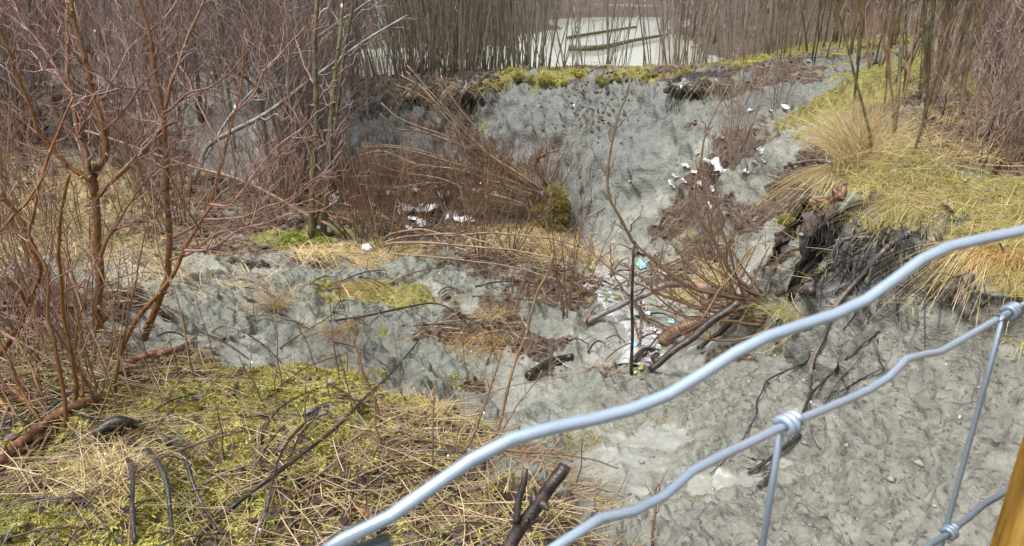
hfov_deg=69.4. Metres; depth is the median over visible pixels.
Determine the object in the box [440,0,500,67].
willow clump
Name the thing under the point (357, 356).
cut shoot
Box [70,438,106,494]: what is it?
stick
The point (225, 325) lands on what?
stick
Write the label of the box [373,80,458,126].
overhanging sod
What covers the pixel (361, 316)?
stick
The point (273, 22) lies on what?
bare sapling
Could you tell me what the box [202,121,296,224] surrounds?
red shrub
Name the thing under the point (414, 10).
willow clump
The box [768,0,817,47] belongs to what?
willow clump
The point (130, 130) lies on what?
red shrub
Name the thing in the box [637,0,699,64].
willow clump
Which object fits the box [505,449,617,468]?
stalk
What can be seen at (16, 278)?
red shrub
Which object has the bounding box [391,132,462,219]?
red shrub
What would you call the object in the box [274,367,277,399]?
cut shoot
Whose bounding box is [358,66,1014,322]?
hanging rootlets
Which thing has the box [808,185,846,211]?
dead leaves
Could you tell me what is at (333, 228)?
dead sapling
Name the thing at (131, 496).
stick
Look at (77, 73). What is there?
twiggy shrub
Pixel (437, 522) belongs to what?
stick
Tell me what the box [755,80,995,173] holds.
grass tussock
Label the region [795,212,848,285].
tree root
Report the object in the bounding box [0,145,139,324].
red shrub
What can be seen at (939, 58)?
twiggy shrub
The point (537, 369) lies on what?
log
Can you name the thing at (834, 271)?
tree root
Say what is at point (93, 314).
red shrub
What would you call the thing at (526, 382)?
stalk
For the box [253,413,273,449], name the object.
stick
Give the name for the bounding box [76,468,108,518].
stick
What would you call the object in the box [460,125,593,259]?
red shrub
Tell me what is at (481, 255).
stick
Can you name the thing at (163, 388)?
stick
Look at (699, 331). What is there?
log
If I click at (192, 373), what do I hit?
cut shoot
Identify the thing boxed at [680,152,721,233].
twiggy shrub
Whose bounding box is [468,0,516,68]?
willow clump
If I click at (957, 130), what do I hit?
twiggy shrub
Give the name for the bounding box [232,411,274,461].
stick
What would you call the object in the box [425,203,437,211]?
plastic scrap
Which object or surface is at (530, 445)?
dead straw litter
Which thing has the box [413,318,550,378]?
grass tussock
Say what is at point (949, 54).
bare sapling
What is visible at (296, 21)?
bare sapling
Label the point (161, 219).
red shrub
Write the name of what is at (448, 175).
red shrub
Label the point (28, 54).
twiggy shrub
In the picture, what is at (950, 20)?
bare sapling
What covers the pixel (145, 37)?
bare sapling
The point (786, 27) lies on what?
bare sapling
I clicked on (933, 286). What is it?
tree root
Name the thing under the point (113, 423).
log
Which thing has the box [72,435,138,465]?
stick
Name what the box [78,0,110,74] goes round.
bare sapling
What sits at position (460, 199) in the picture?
red shrub
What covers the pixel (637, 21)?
willow clump
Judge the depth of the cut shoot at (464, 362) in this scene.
5.15 m
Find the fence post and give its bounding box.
[990,435,1023,545]
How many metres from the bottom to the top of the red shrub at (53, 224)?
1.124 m
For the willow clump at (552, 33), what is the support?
on the ground at (646, 156)
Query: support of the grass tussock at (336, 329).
on the ground at (646, 156)
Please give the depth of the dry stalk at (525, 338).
3.73 m
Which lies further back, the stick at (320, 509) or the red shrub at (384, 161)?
the red shrub at (384, 161)
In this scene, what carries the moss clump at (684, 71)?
on the ground at (646, 156)
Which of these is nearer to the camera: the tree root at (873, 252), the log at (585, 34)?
the tree root at (873, 252)
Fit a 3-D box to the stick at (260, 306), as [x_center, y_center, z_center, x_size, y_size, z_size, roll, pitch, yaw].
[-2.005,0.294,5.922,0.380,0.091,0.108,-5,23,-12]
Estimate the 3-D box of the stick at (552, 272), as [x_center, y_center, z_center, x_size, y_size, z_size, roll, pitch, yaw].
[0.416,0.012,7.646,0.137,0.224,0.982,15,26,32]
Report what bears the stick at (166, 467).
on the ground at (646, 156)
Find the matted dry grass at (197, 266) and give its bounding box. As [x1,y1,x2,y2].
[0,150,660,317]
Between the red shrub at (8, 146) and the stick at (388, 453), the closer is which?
the stick at (388, 453)
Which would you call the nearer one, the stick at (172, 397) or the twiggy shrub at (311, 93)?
the stick at (172, 397)
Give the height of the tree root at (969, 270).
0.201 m
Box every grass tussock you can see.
[2,415,204,542]
[216,278,318,327]
[263,231,363,273]
[282,313,386,350]
[329,243,415,270]
[332,269,405,302]
[391,378,498,428]
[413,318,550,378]
[450,297,532,336]
[497,220,618,265]
[562,408,634,466]
[634,410,673,430]
[671,252,732,281]
[727,290,805,355]
[733,159,852,231]
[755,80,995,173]
[781,88,922,154]
[818,192,950,250]
[827,179,960,230]
[852,125,975,167]
[854,237,1023,355]
[855,137,994,187]
[863,94,981,128]
[863,124,992,155]
[889,130,1023,174]
[902,97,1013,133]
[903,117,1009,155]
[905,72,989,95]
[910,138,1022,169]
[911,236,1023,321]
[917,82,1016,102]
[923,88,1016,123]
[939,84,1015,108]
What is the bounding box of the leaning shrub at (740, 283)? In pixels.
[574,79,784,346]
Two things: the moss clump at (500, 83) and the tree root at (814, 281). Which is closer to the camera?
the tree root at (814, 281)
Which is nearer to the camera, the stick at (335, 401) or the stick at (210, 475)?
the stick at (210, 475)
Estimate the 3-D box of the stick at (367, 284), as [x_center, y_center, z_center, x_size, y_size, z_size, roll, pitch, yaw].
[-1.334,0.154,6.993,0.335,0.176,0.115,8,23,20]
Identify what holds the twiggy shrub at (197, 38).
on the ground at (646, 156)
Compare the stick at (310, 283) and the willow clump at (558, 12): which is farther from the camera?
the willow clump at (558, 12)
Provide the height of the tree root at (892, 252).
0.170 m
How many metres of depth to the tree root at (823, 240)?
5.28 m
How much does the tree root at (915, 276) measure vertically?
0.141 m
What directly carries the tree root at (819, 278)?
on the ground at (646, 156)
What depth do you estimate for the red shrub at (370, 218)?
7.81 m
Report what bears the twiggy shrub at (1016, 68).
on the ground at (646, 156)
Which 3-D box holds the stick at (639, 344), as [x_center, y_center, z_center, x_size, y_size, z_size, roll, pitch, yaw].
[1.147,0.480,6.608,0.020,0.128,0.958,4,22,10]
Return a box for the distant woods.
[93,0,1001,39]
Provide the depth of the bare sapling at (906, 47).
6.45 m
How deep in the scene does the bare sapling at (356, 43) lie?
13.28 m
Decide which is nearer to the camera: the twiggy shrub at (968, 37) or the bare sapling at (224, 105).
the twiggy shrub at (968, 37)
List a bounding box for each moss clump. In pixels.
[266,237,299,250]
[279,232,336,251]
[314,227,346,238]
[482,78,502,91]
[502,66,515,73]
[510,71,534,84]
[535,71,569,88]
[565,68,584,76]
[594,75,621,86]
[641,72,662,78]
[672,68,707,76]
[727,63,744,70]
[734,53,772,66]
[772,213,800,227]
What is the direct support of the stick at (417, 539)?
on the ground at (646, 156)
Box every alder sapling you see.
[0,0,219,332]
[0,0,351,341]
[115,0,369,359]
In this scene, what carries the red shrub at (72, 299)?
on the ground at (646, 156)
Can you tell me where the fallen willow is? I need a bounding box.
[359,59,576,232]
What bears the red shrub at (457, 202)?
on the ground at (646, 156)
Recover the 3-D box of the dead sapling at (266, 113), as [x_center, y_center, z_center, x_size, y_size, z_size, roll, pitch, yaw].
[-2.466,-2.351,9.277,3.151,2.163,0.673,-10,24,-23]
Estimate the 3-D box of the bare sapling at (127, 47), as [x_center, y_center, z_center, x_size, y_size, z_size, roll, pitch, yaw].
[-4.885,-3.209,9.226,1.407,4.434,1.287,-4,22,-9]
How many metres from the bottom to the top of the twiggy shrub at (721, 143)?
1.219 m
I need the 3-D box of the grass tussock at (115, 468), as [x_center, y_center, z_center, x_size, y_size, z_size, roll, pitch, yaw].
[-1.566,0.734,2.726,0.803,0.196,0.820,18,28,37]
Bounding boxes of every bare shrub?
[0,77,110,356]
[0,171,156,442]
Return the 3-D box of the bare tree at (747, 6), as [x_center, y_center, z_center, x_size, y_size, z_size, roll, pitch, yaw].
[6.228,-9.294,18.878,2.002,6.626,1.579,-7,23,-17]
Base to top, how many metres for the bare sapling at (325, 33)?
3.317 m
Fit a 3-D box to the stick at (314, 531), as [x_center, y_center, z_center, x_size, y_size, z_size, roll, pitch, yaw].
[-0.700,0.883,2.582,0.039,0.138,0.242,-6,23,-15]
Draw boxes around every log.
[0,392,105,467]
[92,416,146,443]
[114,337,197,372]
[231,256,269,268]
[275,249,325,265]
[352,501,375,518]
[498,462,570,545]
[512,468,527,524]
[525,353,573,379]
[567,26,635,38]
[568,33,668,50]
[583,281,716,324]
[633,347,655,362]
[648,299,741,372]
[697,316,739,349]
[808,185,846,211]
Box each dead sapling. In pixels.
[85,130,342,236]
[192,0,392,178]
[193,0,428,178]
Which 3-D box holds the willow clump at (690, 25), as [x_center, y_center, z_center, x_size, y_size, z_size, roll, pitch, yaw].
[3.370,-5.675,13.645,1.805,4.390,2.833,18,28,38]
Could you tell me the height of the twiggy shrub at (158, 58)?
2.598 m
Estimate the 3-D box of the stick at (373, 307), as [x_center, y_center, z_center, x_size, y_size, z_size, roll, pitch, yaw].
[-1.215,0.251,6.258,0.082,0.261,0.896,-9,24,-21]
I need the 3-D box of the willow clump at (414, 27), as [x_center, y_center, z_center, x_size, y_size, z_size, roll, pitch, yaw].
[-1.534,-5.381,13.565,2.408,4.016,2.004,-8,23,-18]
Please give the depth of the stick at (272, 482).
2.64 m
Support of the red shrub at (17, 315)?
on the ground at (646, 156)
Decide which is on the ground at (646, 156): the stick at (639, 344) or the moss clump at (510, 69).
the moss clump at (510, 69)
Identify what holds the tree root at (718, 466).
on the ground at (646, 156)
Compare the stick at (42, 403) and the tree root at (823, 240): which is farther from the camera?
the tree root at (823, 240)
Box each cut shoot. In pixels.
[68,321,92,382]
[84,319,119,408]
[97,314,139,384]
[127,332,164,375]
[134,341,169,420]
[135,315,151,382]
[167,339,179,380]
[182,309,194,381]
[193,292,218,370]
[195,339,201,366]
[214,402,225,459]
[234,353,266,408]
[250,341,252,371]
[251,292,256,330]
[274,322,282,390]
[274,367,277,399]
[294,317,317,371]
[304,379,307,430]
[326,370,328,396]
[329,295,339,381]
[336,347,353,412]
[357,338,362,373]
[373,393,381,451]
[392,332,402,392]
[396,376,406,402]
[431,387,436,471]
[452,422,461,454]
[462,338,468,383]
[575,437,583,486]
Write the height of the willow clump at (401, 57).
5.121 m
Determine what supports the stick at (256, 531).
on the ground at (646, 156)
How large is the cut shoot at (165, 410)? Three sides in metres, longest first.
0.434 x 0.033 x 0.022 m
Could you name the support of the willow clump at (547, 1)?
on the ground at (646, 156)
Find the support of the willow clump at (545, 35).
on the ground at (646, 156)
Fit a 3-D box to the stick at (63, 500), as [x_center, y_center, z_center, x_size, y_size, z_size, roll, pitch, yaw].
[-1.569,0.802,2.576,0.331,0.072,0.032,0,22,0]
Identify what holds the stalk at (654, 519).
on the ground at (646, 156)
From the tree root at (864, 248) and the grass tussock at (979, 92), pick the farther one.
the grass tussock at (979, 92)
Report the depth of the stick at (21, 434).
3.12 m
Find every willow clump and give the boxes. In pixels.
[339,0,410,75]
[345,0,406,74]
[354,0,419,74]
[355,0,419,74]
[355,0,420,74]
[360,0,425,74]
[366,8,415,75]
[369,0,437,74]
[372,0,452,78]
[376,0,415,76]
[378,1,436,74]
[384,0,443,76]
[385,0,437,74]
[386,1,448,74]
[395,0,469,74]
[399,0,469,66]
[403,0,471,74]
[405,0,465,74]
[406,1,471,64]
[408,0,486,78]
[409,0,457,78]
[413,0,481,74]
[414,0,477,72]
[414,0,482,71]
[416,0,493,71]
[421,0,479,77]
[421,0,499,69]
[424,0,472,73]
[430,0,490,83]
[433,1,462,72]
[438,0,497,64]
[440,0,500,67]
[443,0,492,70]
[444,0,501,69]
[452,0,514,69]
[454,0,484,70]
[455,4,512,70]
[457,0,524,68]
[461,0,518,70]
[467,0,538,73]
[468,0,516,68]
[470,0,529,66]
[485,0,558,66]
[489,0,550,69]
[492,0,558,67]
[498,0,534,64]
[501,0,555,65]
[505,0,571,70]
[508,0,541,71]
[512,0,597,66]
[516,0,585,65]
[542,0,590,67]
[568,0,634,65]
[586,0,645,66]
[604,0,637,65]
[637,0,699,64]
[653,0,711,64]
[655,0,713,65]
[659,0,723,64]
[675,0,716,63]
[675,0,722,63]
[710,0,758,61]
[720,0,787,58]
[733,0,775,60]
[739,0,794,54]
[757,0,823,49]
[759,0,802,51]
[763,0,817,53]
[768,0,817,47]
[776,0,828,49]
[778,0,838,42]
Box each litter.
[0,37,1023,545]
[686,333,725,352]
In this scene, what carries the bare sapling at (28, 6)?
on the ground at (646, 156)
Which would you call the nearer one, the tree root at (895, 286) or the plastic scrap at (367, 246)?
the tree root at (895, 286)
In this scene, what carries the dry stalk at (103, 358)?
on the ground at (646, 156)
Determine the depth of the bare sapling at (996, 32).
6.48 m
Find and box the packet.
[636,258,647,268]
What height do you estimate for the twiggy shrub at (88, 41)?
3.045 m
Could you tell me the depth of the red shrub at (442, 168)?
10.60 m
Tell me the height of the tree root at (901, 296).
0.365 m
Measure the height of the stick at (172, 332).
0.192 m
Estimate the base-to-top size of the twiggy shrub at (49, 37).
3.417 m
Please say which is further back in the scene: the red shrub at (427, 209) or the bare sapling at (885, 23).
the bare sapling at (885, 23)
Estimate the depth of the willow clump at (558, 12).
11.98 m
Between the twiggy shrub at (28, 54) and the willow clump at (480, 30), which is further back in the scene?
the willow clump at (480, 30)
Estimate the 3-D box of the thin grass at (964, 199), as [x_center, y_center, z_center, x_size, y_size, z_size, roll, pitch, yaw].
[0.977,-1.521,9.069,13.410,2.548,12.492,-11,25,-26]
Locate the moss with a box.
[0,37,1023,545]
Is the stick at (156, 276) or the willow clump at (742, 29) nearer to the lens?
the stick at (156, 276)
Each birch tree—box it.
[375,0,389,62]
[414,2,477,73]
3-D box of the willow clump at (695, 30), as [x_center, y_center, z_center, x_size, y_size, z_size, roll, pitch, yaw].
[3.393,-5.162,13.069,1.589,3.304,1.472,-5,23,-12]
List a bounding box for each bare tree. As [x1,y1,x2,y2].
[683,0,695,37]
[710,0,717,44]
[740,0,748,38]
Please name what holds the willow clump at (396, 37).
on the ground at (646, 156)
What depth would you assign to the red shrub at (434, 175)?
10.48 m
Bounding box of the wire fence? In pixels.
[321,225,1023,545]
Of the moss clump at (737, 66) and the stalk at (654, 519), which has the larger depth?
the moss clump at (737, 66)
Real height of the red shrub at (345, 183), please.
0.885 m
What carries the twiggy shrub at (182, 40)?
on the ground at (646, 156)
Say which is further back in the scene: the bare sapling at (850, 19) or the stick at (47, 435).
the bare sapling at (850, 19)
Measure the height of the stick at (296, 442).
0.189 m
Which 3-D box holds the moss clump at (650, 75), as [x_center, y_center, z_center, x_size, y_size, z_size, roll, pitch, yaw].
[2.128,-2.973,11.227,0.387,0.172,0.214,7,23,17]
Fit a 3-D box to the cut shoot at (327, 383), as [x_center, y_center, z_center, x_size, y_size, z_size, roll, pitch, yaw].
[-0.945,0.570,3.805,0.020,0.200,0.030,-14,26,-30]
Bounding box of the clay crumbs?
[20,107,994,544]
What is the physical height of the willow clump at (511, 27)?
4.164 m
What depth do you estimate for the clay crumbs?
4.31 m
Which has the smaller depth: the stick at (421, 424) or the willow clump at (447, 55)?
the stick at (421, 424)
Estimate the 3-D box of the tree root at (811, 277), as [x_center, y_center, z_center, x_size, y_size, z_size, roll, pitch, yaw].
[2.018,0.031,4.967,0.218,0.479,0.272,0,22,0]
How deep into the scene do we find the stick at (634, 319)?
6.58 m
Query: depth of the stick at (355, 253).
7.73 m
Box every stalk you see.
[0,178,191,409]
[349,328,382,422]
[453,370,567,401]
[465,350,502,449]
[493,254,553,437]
[495,370,546,438]
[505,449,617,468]
[538,432,570,470]
[589,478,603,503]
[645,478,663,545]
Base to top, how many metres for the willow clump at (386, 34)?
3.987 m
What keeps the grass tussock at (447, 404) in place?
on the ground at (646, 156)
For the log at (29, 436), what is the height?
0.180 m
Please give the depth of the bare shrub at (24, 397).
3.18 m
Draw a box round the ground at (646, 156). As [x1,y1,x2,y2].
[0,0,1023,545]
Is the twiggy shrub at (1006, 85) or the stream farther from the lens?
the stream
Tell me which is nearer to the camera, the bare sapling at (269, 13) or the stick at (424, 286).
the stick at (424, 286)
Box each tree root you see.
[709,459,725,474]
[737,433,801,473]
[742,351,810,440]
[753,464,771,491]
[764,241,824,289]
[771,239,824,286]
[775,285,815,297]
[785,330,879,449]
[790,247,835,306]
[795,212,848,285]
[800,262,841,284]
[802,226,819,250]
[806,236,835,305]
[807,225,920,448]
[808,240,842,300]
[810,276,819,309]
[811,236,872,251]
[812,239,840,306]
[812,247,827,302]
[815,242,854,292]
[815,351,863,403]
[818,248,838,275]
[823,367,883,401]
[825,250,864,294]
[826,248,856,261]
[827,237,873,285]
[830,233,867,289]
[833,237,853,293]
[837,238,859,295]
[839,246,864,255]
[843,257,890,329]
[845,239,892,245]
[846,245,873,282]
[849,243,862,277]
[850,210,859,243]
[858,252,886,323]
[860,245,894,261]
[862,256,884,317]
[868,339,884,371]
[874,256,888,307]
[876,239,892,311]
[879,226,892,246]
[881,252,899,314]
[883,242,899,257]
[888,249,909,322]
[893,268,922,305]
[897,244,917,291]
[899,265,951,288]
[903,257,950,307]
[914,263,929,347]
[917,267,953,304]
[919,278,968,300]
[921,251,940,328]
[936,233,961,314]
[940,269,970,280]
[946,255,984,307]
[947,262,964,297]
[954,276,973,323]
[963,274,980,313]
[963,294,993,320]
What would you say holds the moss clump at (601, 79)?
on the ground at (646, 156)
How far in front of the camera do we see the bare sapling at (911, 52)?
5.96 m
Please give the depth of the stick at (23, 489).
2.63 m
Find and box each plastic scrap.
[362,242,373,250]
[396,203,413,210]
[417,219,426,226]
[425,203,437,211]
[446,211,457,218]
[703,157,726,175]
[757,146,763,153]
[781,104,789,109]
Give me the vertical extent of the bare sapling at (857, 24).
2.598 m
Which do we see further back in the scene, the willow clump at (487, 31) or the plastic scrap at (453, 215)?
the willow clump at (487, 31)
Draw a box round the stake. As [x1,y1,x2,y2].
[630,245,634,374]
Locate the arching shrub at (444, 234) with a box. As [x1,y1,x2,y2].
[382,207,590,284]
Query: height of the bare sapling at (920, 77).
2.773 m
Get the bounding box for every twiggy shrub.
[0,0,19,72]
[0,0,62,141]
[0,0,76,141]
[0,0,88,144]
[0,0,147,153]
[6,3,56,60]
[14,2,70,68]
[20,0,72,74]
[25,0,97,70]
[31,0,65,68]
[44,0,97,64]
[44,0,114,74]
[64,0,213,111]
[71,0,188,154]
[91,0,155,68]
[113,0,201,142]
[120,0,213,139]
[145,0,205,87]
[152,0,209,80]
[171,0,281,106]
[175,4,226,74]
[177,0,224,68]
[187,0,354,186]
[198,1,342,195]
[216,0,286,87]
[223,1,281,74]
[230,0,345,155]
[236,0,369,184]
[242,0,354,190]
[248,3,393,193]
[249,0,344,72]
[309,0,383,116]
[320,0,364,74]
[334,1,377,66]
[669,159,764,264]
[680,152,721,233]
[690,54,781,159]
[694,20,781,116]
[695,90,758,189]
[718,63,762,139]
[720,106,769,166]
[723,118,785,181]
[753,34,796,112]
[768,57,802,108]
[890,12,1023,162]
[907,12,973,95]
[919,25,992,119]
[921,0,1014,79]
[922,0,1023,119]
[926,0,1003,89]
[952,1,1023,96]
[959,0,1023,172]
[962,0,1022,96]
[962,0,1023,84]
[974,8,1023,160]
[979,0,1023,105]
[982,0,1023,147]
[985,4,1023,70]
[994,33,1023,170]
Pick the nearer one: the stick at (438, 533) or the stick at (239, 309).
the stick at (438, 533)
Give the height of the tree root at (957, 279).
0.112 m
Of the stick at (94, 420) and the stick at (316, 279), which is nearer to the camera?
the stick at (94, 420)
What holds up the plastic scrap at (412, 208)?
on the ground at (646, 156)
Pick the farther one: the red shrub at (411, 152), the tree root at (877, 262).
the red shrub at (411, 152)
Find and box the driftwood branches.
[657,312,707,346]
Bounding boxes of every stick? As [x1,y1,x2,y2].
[0,367,68,383]
[0,385,15,433]
[0,413,30,425]
[0,430,64,441]
[0,464,51,476]
[0,482,79,513]
[1,302,89,311]
[3,525,28,544]
[7,518,104,540]
[11,427,48,482]
[14,464,64,498]
[16,496,111,509]
[22,441,50,468]
[24,377,57,422]
[27,388,59,421]
[28,420,59,477]
[34,383,84,422]
[36,376,104,422]
[41,439,81,462]
[45,511,99,527]
[48,454,107,460]
[52,480,116,542]
[53,408,228,456]
[54,387,99,397]
[65,526,107,545]
[67,481,104,503]
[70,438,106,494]
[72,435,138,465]
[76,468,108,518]
[87,396,143,429]
[87,460,135,500]
[94,433,193,468]
[96,428,246,505]
[110,401,131,431]
[111,252,163,281]
[113,283,173,314]
[115,394,172,462]
[116,435,136,542]
[121,492,161,514]
[122,386,211,394]
[122,434,174,543]
[123,387,203,408]
[126,214,153,234]
[127,493,162,545]
[137,392,193,452]
[139,387,197,421]
[140,452,208,461]
[143,258,206,291]
[144,262,173,297]
[152,446,179,493]
[154,322,173,337]
[155,436,216,530]
[157,321,199,338]
[157,518,226,545]
[158,455,183,470]
[162,302,211,341]
[170,428,245,504]
[188,426,254,448]
[189,500,250,522]
[191,457,261,491]
[193,329,248,358]
[193,340,418,543]
[194,464,241,495]
[198,372,234,386]
[199,405,283,420]
[203,475,280,522]
[204,309,242,339]
[204,466,237,496]
[215,474,257,478]
[216,286,267,339]
[228,517,271,539]
[231,276,301,302]
[232,362,247,396]
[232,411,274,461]
[237,304,285,308]
[242,279,281,299]
[243,296,308,328]
[244,304,313,328]
[244,406,334,423]
[244,442,266,482]
[247,445,261,508]
[248,334,291,362]
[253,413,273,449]
[253,507,265,545]
[254,385,317,450]
[258,421,291,461]
[260,425,303,541]
[262,485,321,507]
[269,353,346,396]
[279,306,334,348]
[282,252,302,273]
[285,413,328,442]
[286,496,347,528]
[288,413,325,461]
[292,474,343,497]
[292,482,317,545]
[298,461,323,482]
[299,274,336,290]
[301,245,364,267]
[304,430,363,486]
[307,279,376,294]
[309,508,317,545]
[311,262,339,282]
[315,391,347,407]
[316,510,371,545]
[317,242,392,258]
[318,472,394,502]
[328,383,362,416]
[329,302,469,323]
[330,409,392,456]
[332,293,357,312]
[334,304,374,325]
[334,340,401,366]
[336,397,371,409]
[340,464,434,494]
[341,257,385,281]
[341,454,437,485]
[348,452,397,527]
[354,281,385,294]
[355,437,390,538]
[359,277,391,290]
[362,295,384,320]
[363,294,382,312]
[364,474,412,487]
[373,234,419,246]
[375,427,429,472]
[378,271,397,285]
[380,434,397,473]
[387,258,442,284]
[387,436,426,450]
[389,437,471,453]
[392,240,421,257]
[392,306,441,329]
[395,445,468,455]
[395,502,482,534]
[398,374,436,468]
[408,529,429,545]
[411,476,502,528]
[420,308,486,333]
[421,284,434,304]
[429,510,469,516]
[431,511,491,537]
[432,279,465,293]
[434,218,500,252]
[437,271,466,293]
[452,338,486,348]
[463,250,498,259]
[464,321,480,344]
[466,221,515,242]
[472,282,550,304]
[473,309,513,320]
[474,259,508,272]
[475,280,548,286]
[478,532,507,545]
[485,315,505,364]
[521,298,556,306]
[531,260,573,285]
[558,204,603,241]
[566,329,593,344]
[583,304,600,326]
[587,340,604,352]
[590,280,618,289]
[604,341,637,360]
[608,269,629,274]
[608,320,620,343]
[609,257,628,277]
[613,270,648,288]
[619,286,649,322]
[621,289,638,340]
[633,304,662,307]
[635,315,666,327]
[638,314,641,347]
[642,336,657,358]
[650,312,677,321]
[764,181,796,187]
[790,159,839,166]
[934,202,954,214]
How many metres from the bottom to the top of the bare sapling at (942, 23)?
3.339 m
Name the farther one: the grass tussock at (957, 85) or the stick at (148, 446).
the grass tussock at (957, 85)
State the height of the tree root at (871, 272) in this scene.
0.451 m
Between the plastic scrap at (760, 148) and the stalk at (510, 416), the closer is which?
the stalk at (510, 416)
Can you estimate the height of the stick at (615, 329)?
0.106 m
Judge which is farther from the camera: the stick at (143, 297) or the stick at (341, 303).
the stick at (341, 303)
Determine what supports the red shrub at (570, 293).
on the ground at (646, 156)
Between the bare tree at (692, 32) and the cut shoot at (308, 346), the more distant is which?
the bare tree at (692, 32)
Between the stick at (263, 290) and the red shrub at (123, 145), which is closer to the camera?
the stick at (263, 290)
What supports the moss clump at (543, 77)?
on the ground at (646, 156)
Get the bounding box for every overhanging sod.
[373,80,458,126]
[432,77,504,126]
[653,72,738,114]
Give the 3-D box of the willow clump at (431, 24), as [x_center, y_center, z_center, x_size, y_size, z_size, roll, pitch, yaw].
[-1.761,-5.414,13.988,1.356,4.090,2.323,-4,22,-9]
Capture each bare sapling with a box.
[0,3,41,120]
[0,5,18,104]
[5,0,49,95]
[8,0,32,85]
[11,0,41,86]
[33,2,50,68]
[61,0,170,184]
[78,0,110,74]
[83,0,110,61]
[90,0,205,154]
[95,0,177,116]
[108,0,135,60]
[131,0,183,130]
[142,0,181,91]
[162,0,235,122]
[162,1,185,80]
[170,0,245,138]
[172,0,219,87]
[173,0,252,187]
[177,0,318,206]
[183,0,311,197]
[189,0,243,148]
[204,0,237,83]
[207,2,223,102]
[226,0,327,180]
[233,0,299,136]
[260,0,365,143]
[289,0,338,119]
[290,1,323,95]
[297,0,349,80]
[309,0,378,109]
[332,0,368,125]
[344,0,358,74]
[764,0,796,55]
[780,0,803,60]
[799,0,831,51]
[811,0,844,61]
[817,0,841,44]
[821,0,847,41]
[833,0,854,29]
[833,0,965,163]
[834,0,845,43]
[838,0,862,38]
[839,0,861,48]
[846,0,870,38]
[846,0,874,38]
[850,0,884,54]
[852,0,939,102]
[856,0,889,64]
[865,0,902,69]
[866,0,941,113]
[874,0,968,123]
[878,0,929,81]
[881,0,896,36]
[890,0,901,48]
[897,0,917,36]
[902,0,957,95]
[902,5,928,58]
[911,0,942,37]
[917,0,978,109]
[918,0,974,91]
[922,0,971,134]
[922,0,972,78]
[926,0,1023,85]
[928,0,995,80]
[929,2,1011,87]
[930,0,989,87]
[935,0,996,68]
[945,0,1004,85]
[949,0,976,45]
[957,0,1023,145]
[974,0,1023,121]
[997,0,1023,131]
[1016,0,1020,108]
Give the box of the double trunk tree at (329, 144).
[283,0,381,240]
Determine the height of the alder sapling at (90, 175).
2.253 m
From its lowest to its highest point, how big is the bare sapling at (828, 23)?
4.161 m
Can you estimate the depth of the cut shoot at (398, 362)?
4.25 m
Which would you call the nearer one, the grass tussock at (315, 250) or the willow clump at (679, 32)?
the grass tussock at (315, 250)
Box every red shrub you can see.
[0,71,23,235]
[0,85,32,234]
[0,106,20,235]
[0,124,32,225]
[0,138,12,210]
[0,140,82,312]
[0,141,73,318]
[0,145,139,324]
[0,172,83,343]
[0,182,52,372]
[0,182,100,343]
[0,183,124,370]
[0,186,177,397]
[0,196,82,337]
[0,206,66,399]
[0,209,49,352]
[0,213,138,363]
[0,226,63,353]
[1,61,65,213]
[3,39,27,173]
[5,117,64,240]
[12,118,120,240]
[13,267,120,396]
[15,129,65,210]
[21,223,88,359]
[63,124,107,197]
[75,190,145,310]
[90,113,150,195]
[92,89,148,196]
[93,99,161,179]
[100,82,186,226]
[102,88,155,176]
[104,111,159,219]
[111,137,176,233]
[119,143,185,225]
[122,82,180,173]
[124,86,190,245]
[158,102,289,226]
[168,95,196,182]
[169,129,197,220]
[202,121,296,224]
[235,82,303,202]
[250,105,389,245]
[288,98,441,224]
[289,99,461,254]
[294,133,344,206]
[317,137,364,224]
[318,99,368,194]
[319,170,382,236]
[322,157,359,209]
[336,109,396,199]
[351,143,396,197]
[354,127,415,236]
[358,116,460,240]
[358,119,434,214]
[364,123,403,185]
[380,108,459,190]
[390,129,448,205]
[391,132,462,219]
[406,172,460,238]
[412,111,513,222]
[414,114,522,230]
[417,136,485,211]
[428,125,468,206]
[429,140,469,200]
[435,161,491,223]
[440,198,570,323]
[443,120,545,260]
[448,110,514,224]
[455,116,536,225]
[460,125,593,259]
[480,125,590,225]
[491,98,596,182]
[494,120,582,214]
[513,132,594,200]
[530,146,634,319]
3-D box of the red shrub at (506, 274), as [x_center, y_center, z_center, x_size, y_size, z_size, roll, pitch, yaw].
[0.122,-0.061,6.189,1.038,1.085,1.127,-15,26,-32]
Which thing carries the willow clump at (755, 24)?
on the ground at (646, 156)
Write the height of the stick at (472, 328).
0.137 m
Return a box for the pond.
[244,4,723,87]
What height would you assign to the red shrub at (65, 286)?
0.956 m
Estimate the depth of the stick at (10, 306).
4.66 m
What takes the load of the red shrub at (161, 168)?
on the ground at (646, 156)
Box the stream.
[584,259,661,365]
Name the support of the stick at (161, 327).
on the ground at (646, 156)
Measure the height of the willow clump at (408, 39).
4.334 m
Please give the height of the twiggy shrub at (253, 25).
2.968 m
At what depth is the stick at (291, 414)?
3.51 m
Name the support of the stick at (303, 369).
on the ground at (646, 156)
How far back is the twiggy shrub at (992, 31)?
6.21 m
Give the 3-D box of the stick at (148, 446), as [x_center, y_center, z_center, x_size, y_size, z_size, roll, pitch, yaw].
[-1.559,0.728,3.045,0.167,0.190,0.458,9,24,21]
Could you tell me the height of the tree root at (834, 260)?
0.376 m
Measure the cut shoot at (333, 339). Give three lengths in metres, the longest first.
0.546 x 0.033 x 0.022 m
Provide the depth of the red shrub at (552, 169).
10.07 m
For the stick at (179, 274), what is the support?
on the ground at (646, 156)
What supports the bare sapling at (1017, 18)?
on the ground at (646, 156)
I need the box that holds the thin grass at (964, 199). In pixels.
[0,33,1023,545]

